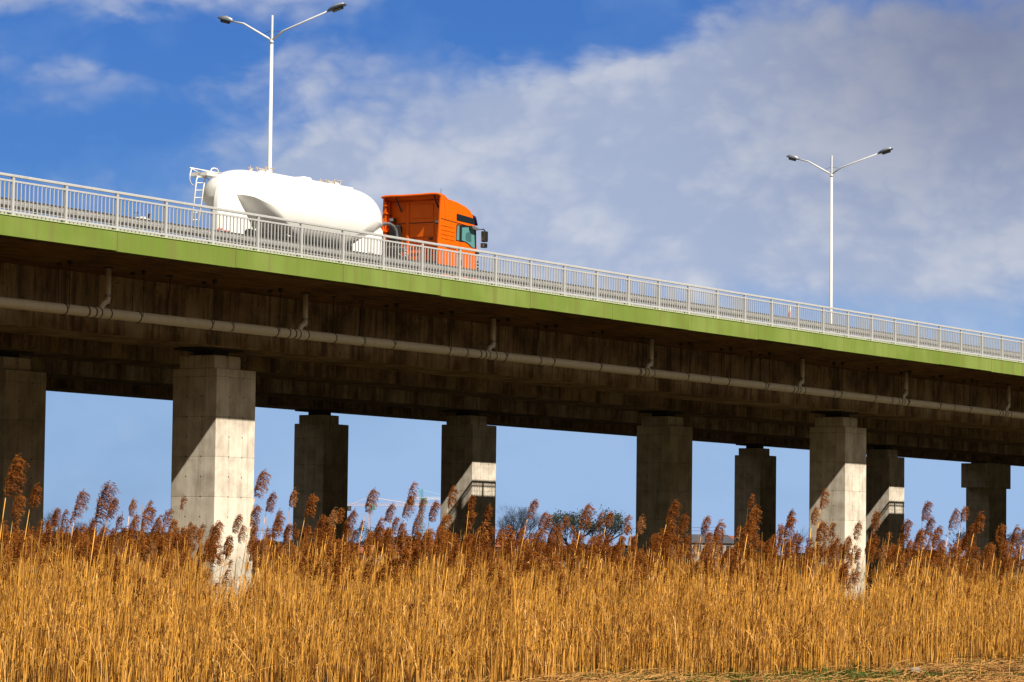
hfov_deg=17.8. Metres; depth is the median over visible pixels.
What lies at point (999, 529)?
plumed reed
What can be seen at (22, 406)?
concrete pier
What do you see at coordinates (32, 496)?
plumed reed
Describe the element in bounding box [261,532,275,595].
plumed reed
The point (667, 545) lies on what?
plumed reed
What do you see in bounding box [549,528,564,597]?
plumed reed
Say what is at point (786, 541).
plumed reed
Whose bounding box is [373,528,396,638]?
plumed reed
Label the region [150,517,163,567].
plumed reed
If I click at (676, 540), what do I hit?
plumed reed
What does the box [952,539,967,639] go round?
plumed reed
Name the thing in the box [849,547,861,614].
plumed reed
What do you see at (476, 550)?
plumed reed
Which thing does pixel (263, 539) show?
plumed reed
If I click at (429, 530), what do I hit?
plumed reed
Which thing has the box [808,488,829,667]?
plumed reed
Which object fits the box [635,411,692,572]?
concrete pier
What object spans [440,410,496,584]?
concrete pier
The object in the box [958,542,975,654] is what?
plumed reed
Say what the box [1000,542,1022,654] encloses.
plumed reed
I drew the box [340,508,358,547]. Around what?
plumed reed
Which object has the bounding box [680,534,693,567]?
plumed reed
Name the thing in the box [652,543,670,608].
plumed reed
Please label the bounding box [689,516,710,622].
plumed reed
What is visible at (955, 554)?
plumed reed
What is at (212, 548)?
plumed reed
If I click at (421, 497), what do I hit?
tower crane
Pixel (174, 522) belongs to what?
plumed reed
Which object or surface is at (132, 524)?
plumed reed
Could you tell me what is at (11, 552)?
plumed reed
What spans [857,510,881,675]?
plumed reed
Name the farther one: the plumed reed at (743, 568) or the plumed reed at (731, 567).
the plumed reed at (743, 568)
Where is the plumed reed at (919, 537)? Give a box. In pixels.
[892,526,928,673]
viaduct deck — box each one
[0,211,1023,446]
[19,355,1023,466]
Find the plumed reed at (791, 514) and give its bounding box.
[775,509,796,643]
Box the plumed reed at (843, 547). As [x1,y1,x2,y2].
[836,545,847,585]
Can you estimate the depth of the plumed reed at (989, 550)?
57.07 m
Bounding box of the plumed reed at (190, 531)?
[175,528,194,578]
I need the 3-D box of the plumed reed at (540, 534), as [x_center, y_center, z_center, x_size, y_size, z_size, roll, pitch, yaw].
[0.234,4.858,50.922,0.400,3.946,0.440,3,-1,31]
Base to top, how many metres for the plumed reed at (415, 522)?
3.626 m
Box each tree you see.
[43,510,63,544]
[68,518,110,535]
[347,523,374,548]
[496,504,549,555]
[535,506,603,567]
[578,505,631,566]
[786,526,808,557]
[946,528,965,564]
[1006,533,1023,572]
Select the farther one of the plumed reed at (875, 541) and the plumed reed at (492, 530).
the plumed reed at (875, 541)
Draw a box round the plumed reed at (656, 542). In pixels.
[645,533,662,666]
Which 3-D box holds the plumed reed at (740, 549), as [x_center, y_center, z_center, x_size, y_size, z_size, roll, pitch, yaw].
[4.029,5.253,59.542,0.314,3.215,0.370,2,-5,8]
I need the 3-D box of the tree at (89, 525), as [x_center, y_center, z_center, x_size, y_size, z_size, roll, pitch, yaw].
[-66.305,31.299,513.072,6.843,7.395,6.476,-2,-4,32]
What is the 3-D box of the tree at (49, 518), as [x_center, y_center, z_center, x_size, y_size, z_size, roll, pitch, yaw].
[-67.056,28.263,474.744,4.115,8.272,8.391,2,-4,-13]
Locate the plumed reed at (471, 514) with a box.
[457,510,476,576]
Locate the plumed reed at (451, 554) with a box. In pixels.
[438,544,459,626]
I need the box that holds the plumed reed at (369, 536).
[357,531,373,595]
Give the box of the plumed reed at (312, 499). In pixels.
[286,494,320,619]
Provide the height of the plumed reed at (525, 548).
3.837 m
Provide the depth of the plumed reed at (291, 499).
49.81 m
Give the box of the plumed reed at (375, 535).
[363,523,385,599]
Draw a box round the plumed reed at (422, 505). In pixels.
[416,497,427,565]
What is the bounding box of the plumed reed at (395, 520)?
[378,516,400,603]
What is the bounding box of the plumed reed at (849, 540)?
[834,535,851,596]
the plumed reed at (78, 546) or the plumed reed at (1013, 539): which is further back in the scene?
the plumed reed at (1013, 539)
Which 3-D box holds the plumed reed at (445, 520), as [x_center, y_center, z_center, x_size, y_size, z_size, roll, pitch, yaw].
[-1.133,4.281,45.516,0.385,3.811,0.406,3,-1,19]
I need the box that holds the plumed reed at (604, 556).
[600,548,610,568]
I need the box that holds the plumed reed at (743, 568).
[735,553,748,591]
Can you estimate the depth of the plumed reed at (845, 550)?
53.90 m
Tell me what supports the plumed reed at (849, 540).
on the ground at (325, 680)
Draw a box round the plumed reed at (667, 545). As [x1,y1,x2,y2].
[635,535,671,666]
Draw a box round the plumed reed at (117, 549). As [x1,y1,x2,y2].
[113,537,122,553]
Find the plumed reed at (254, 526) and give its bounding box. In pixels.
[243,525,255,599]
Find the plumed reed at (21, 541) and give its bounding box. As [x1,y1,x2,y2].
[9,534,29,604]
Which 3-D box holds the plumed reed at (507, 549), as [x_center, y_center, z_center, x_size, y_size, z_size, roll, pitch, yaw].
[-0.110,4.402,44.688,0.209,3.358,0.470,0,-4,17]
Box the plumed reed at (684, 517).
[672,512,689,590]
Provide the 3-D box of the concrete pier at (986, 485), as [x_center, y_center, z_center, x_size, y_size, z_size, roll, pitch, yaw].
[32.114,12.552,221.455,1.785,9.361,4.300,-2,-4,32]
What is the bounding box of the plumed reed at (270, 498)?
[248,490,276,616]
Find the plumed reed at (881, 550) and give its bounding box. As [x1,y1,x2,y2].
[866,542,886,644]
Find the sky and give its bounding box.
[0,0,1023,558]
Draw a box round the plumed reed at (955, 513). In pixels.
[930,508,960,660]
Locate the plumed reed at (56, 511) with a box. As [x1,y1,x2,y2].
[44,507,61,599]
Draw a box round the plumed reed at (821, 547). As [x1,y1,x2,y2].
[808,539,826,608]
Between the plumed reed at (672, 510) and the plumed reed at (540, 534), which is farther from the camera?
the plumed reed at (540, 534)
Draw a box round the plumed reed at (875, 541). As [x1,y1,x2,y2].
[857,536,880,659]
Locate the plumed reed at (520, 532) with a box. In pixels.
[511,529,523,574]
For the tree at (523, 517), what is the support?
on the ground at (325, 680)
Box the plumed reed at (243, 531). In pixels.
[232,524,246,599]
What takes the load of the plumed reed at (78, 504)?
on the ground at (325, 680)
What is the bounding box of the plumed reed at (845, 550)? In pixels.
[835,548,849,619]
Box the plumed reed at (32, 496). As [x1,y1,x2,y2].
[10,482,42,658]
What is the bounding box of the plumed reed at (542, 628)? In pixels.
[539,620,546,637]
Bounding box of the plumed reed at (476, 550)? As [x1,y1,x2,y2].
[470,540,485,607]
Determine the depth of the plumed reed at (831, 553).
50.15 m
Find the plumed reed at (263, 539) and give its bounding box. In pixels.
[248,534,270,614]
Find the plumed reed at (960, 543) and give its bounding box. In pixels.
[945,539,963,629]
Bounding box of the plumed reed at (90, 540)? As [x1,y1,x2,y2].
[67,536,95,628]
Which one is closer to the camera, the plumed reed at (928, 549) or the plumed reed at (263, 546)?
the plumed reed at (263, 546)
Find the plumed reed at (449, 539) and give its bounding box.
[425,535,453,659]
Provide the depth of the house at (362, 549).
638.88 m
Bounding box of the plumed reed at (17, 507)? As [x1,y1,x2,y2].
[9,492,26,542]
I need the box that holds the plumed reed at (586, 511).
[567,503,594,593]
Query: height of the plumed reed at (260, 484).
4.154 m
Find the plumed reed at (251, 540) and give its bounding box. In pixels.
[242,534,255,598]
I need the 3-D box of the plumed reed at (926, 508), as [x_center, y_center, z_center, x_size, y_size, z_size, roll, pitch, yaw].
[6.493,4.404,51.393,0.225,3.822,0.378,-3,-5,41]
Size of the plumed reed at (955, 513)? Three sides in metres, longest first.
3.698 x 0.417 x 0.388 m
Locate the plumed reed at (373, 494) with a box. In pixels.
[354,489,379,573]
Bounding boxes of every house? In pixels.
[359,543,410,564]
[495,537,527,562]
[514,539,566,566]
[691,534,733,568]
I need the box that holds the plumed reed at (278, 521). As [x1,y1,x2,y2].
[261,512,285,589]
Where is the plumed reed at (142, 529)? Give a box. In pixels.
[131,526,144,579]
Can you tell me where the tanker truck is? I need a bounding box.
[189,166,487,278]
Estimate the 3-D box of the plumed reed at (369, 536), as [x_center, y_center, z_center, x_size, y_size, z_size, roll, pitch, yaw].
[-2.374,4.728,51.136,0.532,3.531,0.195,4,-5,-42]
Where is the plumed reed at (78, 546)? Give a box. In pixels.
[71,540,85,577]
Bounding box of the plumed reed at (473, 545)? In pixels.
[465,532,478,591]
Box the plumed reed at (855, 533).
[849,521,862,653]
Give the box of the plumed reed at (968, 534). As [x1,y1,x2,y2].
[936,524,976,664]
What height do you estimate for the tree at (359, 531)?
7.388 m
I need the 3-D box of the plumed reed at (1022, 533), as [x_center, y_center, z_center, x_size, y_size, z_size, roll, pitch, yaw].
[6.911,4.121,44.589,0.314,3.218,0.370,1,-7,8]
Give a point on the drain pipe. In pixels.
(101, 311)
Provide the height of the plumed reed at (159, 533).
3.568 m
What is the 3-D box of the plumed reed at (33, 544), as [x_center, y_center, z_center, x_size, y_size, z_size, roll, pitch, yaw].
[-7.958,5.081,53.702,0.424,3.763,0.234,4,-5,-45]
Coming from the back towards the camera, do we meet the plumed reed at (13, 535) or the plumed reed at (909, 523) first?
the plumed reed at (909, 523)
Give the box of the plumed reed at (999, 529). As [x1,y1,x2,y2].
[980,523,1007,673]
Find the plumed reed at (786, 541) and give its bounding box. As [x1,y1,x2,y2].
[774,536,788,592]
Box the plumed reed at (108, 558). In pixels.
[103,556,113,572]
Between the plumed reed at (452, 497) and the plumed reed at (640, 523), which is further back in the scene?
the plumed reed at (452, 497)
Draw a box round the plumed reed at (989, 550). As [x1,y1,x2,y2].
[973,542,994,625]
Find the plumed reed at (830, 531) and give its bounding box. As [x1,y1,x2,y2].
[824,522,836,612]
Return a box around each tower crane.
[347,498,438,527]
[407,489,440,539]
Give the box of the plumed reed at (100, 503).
[81,480,119,642]
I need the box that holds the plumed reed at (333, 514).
[318,507,337,583]
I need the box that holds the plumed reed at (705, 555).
[699,546,710,568]
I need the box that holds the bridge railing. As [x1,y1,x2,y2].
[0,172,1023,362]
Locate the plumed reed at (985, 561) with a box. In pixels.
[966,542,996,650]
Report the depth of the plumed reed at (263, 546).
45.91 m
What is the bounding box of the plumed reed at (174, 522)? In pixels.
[155,519,178,599]
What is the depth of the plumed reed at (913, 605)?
52.87 m
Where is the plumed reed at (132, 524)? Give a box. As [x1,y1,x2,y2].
[122,516,139,578]
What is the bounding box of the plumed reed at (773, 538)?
[767,534,778,592]
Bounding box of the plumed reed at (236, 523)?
[213,514,243,648]
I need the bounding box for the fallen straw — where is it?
[423,649,1023,681]
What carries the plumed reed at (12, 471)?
on the ground at (325, 680)
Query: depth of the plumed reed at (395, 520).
50.84 m
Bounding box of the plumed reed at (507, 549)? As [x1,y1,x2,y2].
[495,541,514,658]
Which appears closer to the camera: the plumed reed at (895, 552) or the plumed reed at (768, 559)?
the plumed reed at (768, 559)
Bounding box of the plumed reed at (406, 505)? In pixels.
[388,494,415,579]
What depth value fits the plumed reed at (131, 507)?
45.65 m
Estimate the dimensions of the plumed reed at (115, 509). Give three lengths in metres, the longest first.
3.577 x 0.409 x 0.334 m
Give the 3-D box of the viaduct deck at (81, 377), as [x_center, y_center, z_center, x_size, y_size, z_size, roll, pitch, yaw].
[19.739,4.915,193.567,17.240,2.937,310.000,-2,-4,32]
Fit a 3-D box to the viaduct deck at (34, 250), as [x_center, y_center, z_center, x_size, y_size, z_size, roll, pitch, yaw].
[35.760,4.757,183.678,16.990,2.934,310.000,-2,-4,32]
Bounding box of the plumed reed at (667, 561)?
[657,551,670,638]
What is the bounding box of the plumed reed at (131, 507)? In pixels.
[119,500,138,607]
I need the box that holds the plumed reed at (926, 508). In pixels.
[913,500,933,642]
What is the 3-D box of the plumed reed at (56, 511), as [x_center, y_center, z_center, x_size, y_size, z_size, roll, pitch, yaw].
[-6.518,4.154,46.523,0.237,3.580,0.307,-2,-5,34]
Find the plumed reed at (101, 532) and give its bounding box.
[86,524,110,621]
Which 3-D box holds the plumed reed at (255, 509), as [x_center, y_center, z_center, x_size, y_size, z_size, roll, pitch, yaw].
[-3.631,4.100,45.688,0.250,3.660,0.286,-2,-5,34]
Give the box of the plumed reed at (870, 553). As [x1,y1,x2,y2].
[855,544,876,663]
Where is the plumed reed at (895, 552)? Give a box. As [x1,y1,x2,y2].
[886,545,900,601]
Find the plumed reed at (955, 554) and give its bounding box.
[941,545,962,662]
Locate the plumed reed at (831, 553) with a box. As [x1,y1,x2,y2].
[821,542,838,614]
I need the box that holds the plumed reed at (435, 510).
[418,501,440,591]
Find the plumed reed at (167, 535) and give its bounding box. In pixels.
[154,530,172,583]
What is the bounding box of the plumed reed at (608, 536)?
[592,532,614,654]
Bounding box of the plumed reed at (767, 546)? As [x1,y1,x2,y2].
[747,539,773,664]
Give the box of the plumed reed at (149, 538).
[141,535,151,562]
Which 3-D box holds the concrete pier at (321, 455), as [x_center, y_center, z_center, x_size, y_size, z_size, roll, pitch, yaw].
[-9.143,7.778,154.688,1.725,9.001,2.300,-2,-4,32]
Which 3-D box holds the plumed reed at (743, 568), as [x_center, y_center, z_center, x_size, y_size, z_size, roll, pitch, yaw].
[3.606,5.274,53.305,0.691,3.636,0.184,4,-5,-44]
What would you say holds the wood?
on the ground at (325, 680)
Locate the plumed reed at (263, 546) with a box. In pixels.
[245,538,267,637]
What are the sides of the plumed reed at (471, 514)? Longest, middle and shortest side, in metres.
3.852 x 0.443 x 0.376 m
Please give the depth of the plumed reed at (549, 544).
44.92 m
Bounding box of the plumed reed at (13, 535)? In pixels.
[8,531,16,546]
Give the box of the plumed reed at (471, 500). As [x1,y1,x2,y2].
[461,495,475,596]
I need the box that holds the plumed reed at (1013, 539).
[993,524,1020,656]
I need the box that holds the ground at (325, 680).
[2,556,1022,681]
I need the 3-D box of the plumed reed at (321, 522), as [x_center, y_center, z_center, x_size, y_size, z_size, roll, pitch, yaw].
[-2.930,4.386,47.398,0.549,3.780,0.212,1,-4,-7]
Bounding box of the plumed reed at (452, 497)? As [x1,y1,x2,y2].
[433,486,458,604]
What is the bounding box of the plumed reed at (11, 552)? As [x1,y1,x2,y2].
[2,550,12,569]
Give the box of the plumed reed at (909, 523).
[882,519,912,664]
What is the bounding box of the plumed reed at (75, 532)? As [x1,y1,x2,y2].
[66,525,80,563]
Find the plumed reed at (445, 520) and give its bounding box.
[431,513,453,597]
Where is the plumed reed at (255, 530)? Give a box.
[244,527,258,585]
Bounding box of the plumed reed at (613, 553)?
[599,542,620,629]
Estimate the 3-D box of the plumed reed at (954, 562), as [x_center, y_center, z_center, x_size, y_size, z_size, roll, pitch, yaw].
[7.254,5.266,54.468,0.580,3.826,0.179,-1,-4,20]
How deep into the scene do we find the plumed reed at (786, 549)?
48.03 m
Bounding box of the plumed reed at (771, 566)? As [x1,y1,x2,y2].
[765,559,775,576]
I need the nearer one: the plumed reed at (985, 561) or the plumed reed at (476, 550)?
the plumed reed at (476, 550)
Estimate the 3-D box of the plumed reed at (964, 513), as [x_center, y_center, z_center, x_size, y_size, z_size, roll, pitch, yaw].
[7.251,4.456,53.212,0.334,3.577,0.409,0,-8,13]
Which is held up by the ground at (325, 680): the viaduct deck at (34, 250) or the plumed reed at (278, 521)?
the plumed reed at (278, 521)
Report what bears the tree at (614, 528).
on the ground at (325, 680)
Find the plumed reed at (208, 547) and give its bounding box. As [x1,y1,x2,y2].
[196,538,217,632]
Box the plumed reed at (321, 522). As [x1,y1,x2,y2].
[305,514,328,597]
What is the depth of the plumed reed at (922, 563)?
57.22 m
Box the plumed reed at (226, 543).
[208,535,233,677]
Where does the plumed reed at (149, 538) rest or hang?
on the ground at (325, 680)
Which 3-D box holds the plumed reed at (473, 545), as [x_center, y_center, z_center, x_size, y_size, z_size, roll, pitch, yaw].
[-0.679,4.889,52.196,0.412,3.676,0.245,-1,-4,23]
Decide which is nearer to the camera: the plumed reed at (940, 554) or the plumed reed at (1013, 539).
the plumed reed at (940, 554)
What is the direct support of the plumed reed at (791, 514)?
on the ground at (325, 680)
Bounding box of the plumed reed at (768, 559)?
[759,549,772,592]
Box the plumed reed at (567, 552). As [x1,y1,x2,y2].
[562,545,573,570]
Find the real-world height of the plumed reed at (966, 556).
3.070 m
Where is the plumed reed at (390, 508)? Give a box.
[372,503,396,572]
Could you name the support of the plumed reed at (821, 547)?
on the ground at (325, 680)
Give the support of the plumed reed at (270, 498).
on the ground at (325, 680)
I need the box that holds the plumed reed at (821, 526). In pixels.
[795,520,827,669]
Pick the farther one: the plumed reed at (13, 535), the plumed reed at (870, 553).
the plumed reed at (870, 553)
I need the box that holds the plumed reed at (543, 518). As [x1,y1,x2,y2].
[526,511,550,581]
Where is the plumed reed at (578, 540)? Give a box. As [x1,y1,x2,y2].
[573,532,585,586]
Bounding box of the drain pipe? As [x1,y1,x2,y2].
[0,260,1023,418]
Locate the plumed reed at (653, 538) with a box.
[647,532,656,585]
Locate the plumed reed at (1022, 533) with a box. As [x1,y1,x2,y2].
[1009,529,1023,674]
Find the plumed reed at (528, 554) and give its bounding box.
[504,549,536,668]
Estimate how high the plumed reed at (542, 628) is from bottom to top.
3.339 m
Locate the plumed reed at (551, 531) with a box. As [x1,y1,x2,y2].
[532,524,558,602]
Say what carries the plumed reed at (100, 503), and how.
on the ground at (325, 680)
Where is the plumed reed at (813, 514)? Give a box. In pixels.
[800,504,823,674]
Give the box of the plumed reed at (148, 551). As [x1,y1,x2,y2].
[125,541,155,636]
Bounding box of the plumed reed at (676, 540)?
[670,538,679,580]
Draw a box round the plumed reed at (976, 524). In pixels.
[951,511,985,662]
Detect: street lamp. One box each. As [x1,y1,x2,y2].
[218,2,346,171]
[786,147,892,331]
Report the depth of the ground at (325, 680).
46.69 m
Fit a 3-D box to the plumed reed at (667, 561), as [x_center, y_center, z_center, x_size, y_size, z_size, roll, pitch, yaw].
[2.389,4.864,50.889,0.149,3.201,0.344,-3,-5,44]
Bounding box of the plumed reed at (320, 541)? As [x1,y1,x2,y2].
[318,536,324,551]
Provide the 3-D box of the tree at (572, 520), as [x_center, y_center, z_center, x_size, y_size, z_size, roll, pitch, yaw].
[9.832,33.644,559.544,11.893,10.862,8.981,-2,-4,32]
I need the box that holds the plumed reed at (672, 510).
[638,499,680,657]
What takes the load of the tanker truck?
on the viaduct deck at (34, 250)
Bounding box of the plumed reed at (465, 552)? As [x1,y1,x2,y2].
[451,534,471,637]
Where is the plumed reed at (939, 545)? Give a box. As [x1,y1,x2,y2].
[928,539,945,620]
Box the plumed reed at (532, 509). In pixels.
[506,498,538,633]
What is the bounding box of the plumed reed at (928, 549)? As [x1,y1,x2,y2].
[919,543,930,582]
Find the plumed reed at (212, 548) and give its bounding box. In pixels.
[200,528,223,597]
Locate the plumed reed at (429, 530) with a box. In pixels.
[412,527,432,611]
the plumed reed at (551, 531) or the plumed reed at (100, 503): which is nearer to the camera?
the plumed reed at (100, 503)
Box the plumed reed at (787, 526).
[775,516,797,591]
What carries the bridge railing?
on the viaduct deck at (34, 250)
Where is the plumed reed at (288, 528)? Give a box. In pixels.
[275,523,292,623]
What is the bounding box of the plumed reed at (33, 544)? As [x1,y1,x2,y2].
[30,536,37,554]
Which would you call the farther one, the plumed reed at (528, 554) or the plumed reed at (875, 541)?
the plumed reed at (875, 541)
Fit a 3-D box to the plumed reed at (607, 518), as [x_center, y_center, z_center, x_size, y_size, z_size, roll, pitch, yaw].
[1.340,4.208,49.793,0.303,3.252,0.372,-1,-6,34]
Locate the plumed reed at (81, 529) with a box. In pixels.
[74,524,87,551]
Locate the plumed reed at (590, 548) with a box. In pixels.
[577,534,599,624]
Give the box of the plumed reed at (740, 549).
[737,542,745,558]
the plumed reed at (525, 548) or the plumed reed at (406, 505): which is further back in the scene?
the plumed reed at (406, 505)
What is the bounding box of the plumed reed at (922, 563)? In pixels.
[911,558,927,608]
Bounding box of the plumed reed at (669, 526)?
[637,520,676,672]
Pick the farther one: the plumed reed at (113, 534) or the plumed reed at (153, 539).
the plumed reed at (153, 539)
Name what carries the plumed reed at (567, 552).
on the ground at (325, 680)
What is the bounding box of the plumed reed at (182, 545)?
[173,536,189,564]
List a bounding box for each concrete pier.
[0,349,45,571]
[170,347,255,603]
[293,410,348,566]
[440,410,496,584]
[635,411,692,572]
[734,444,775,572]
[809,411,865,598]
[865,445,903,590]
[961,462,1010,584]
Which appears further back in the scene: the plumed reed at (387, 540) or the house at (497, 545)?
the house at (497, 545)
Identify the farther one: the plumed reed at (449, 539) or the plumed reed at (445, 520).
the plumed reed at (445, 520)
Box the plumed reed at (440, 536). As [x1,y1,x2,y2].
[417,529,448,662]
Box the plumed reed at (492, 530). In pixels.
[476,526,496,584]
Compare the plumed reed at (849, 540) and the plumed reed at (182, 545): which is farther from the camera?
the plumed reed at (849, 540)
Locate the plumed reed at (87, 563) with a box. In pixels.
[78,539,97,635]
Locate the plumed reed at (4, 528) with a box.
[0,521,8,585]
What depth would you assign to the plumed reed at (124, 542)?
50.76 m
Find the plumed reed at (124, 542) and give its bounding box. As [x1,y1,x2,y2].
[116,534,129,569]
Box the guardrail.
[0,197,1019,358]
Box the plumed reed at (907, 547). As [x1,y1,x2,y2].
[897,538,912,596]
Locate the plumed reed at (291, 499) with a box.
[282,487,298,588]
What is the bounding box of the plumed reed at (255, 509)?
[242,503,262,601]
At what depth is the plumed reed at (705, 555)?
52.82 m
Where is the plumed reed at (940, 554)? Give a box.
[933,544,947,637]
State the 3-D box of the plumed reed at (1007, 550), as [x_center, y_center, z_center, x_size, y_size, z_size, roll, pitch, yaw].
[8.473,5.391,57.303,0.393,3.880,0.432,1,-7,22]
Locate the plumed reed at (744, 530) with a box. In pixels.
[731,521,753,608]
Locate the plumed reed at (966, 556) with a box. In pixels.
[960,551,971,609]
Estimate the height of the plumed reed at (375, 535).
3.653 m
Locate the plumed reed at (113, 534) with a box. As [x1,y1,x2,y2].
[88,527,120,637]
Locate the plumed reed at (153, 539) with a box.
[145,531,159,583]
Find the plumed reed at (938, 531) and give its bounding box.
[913,526,943,671]
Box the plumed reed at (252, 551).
[243,539,259,632]
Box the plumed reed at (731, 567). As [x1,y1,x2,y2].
[713,557,738,642]
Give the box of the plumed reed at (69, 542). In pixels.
[62,534,73,555]
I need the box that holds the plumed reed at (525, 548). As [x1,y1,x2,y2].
[517,542,531,593]
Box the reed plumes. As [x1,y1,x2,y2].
[0,481,1023,640]
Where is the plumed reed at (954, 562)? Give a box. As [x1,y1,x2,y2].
[938,546,962,659]
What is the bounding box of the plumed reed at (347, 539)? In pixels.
[344,528,351,544]
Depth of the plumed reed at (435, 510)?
45.94 m
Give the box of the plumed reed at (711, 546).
[707,541,715,554]
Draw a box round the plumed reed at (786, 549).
[773,540,793,657]
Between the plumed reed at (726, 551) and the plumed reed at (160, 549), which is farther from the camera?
the plumed reed at (726, 551)
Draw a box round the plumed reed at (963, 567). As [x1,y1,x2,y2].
[956,555,971,650]
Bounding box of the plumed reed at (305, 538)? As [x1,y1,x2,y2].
[298,531,309,554]
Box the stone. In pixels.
[909,667,921,673]
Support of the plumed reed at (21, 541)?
on the ground at (325, 680)
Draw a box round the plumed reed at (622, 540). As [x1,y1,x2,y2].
[617,536,625,556]
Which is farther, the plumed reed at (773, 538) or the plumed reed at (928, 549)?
the plumed reed at (928, 549)
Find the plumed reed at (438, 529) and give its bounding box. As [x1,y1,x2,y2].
[430,526,444,614]
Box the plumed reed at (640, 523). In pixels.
[625,513,649,666]
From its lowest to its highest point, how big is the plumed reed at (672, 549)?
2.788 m
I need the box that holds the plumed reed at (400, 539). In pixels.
[390,530,407,590]
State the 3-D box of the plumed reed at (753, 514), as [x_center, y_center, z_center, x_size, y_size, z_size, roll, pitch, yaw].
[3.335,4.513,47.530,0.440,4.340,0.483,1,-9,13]
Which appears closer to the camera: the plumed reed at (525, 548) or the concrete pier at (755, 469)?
the plumed reed at (525, 548)
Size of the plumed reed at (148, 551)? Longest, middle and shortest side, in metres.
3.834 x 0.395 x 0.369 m
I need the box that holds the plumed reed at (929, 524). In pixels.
[904,516,934,670]
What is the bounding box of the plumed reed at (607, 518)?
[589,511,613,625]
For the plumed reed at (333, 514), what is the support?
on the ground at (325, 680)
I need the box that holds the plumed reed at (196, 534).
[181,525,199,564]
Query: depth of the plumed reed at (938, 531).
45.91 m
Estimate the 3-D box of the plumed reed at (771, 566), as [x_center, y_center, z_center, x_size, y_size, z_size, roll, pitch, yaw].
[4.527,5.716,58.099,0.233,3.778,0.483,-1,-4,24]
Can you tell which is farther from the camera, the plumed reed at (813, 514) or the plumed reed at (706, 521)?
the plumed reed at (706, 521)
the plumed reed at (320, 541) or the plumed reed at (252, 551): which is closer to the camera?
the plumed reed at (252, 551)
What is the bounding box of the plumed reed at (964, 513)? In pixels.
[947,507,968,652]
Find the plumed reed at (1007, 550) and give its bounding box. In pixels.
[985,539,1012,655]
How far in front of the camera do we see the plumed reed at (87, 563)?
45.16 m
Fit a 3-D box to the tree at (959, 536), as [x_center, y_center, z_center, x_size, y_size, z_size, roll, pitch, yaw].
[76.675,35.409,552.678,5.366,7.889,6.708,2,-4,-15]
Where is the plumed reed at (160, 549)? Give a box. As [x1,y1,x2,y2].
[153,539,168,578]
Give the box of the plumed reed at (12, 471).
[0,454,27,569]
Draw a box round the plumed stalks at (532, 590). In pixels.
[0,501,1023,681]
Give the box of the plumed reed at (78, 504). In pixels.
[63,488,89,587]
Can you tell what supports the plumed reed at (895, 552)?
on the ground at (325, 680)
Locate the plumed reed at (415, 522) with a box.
[405,513,425,589]
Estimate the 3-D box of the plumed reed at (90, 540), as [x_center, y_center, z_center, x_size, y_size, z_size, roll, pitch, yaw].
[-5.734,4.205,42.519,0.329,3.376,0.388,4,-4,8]
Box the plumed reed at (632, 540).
[625,536,636,589]
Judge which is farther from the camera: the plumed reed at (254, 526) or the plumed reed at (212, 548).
the plumed reed at (254, 526)
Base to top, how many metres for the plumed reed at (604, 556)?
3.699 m
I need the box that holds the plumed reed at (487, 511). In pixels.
[477,504,493,567]
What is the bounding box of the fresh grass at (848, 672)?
[488,654,1023,681]
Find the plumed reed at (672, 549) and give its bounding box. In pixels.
[667,544,675,566]
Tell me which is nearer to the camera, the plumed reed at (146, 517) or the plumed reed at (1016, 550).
the plumed reed at (146, 517)
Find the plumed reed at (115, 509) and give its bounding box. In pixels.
[85,498,119,623]
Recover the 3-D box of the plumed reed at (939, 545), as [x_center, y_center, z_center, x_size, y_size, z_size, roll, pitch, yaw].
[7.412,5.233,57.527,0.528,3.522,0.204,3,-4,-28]
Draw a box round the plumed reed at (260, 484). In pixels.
[231,468,270,645]
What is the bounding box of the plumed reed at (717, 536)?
[706,519,725,605]
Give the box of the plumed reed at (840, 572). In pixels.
[838,563,847,582]
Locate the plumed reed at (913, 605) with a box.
[903,593,918,647]
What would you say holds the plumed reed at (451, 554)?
on the ground at (325, 680)
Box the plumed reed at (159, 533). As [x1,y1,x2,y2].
[147,525,164,574]
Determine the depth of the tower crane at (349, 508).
1596.22 m
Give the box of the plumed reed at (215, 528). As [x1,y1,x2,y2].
[200,520,224,585]
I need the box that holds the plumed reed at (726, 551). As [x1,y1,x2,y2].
[722,548,730,561]
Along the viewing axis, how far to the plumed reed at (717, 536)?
49.19 m
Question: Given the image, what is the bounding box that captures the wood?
[43,530,1022,571]
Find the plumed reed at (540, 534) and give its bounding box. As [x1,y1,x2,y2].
[527,528,547,584]
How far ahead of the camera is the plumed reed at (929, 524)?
46.43 m
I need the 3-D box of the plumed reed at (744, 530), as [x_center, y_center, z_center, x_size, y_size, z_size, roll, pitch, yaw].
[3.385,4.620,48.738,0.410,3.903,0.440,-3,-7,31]
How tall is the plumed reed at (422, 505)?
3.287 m
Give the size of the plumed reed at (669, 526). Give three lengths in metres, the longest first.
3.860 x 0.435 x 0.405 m
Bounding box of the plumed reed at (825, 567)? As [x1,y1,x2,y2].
[815,564,831,624]
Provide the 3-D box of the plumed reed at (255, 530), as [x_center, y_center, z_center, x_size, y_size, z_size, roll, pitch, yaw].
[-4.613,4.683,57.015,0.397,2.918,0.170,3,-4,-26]
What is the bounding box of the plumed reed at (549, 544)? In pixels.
[524,535,557,662]
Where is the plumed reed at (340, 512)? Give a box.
[323,507,345,584]
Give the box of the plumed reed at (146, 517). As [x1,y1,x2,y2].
[133,502,154,580]
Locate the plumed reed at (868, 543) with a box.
[847,538,873,647]
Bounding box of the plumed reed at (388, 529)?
[370,527,390,632]
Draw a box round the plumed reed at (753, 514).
[729,505,762,652]
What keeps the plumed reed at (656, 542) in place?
on the ground at (325, 680)

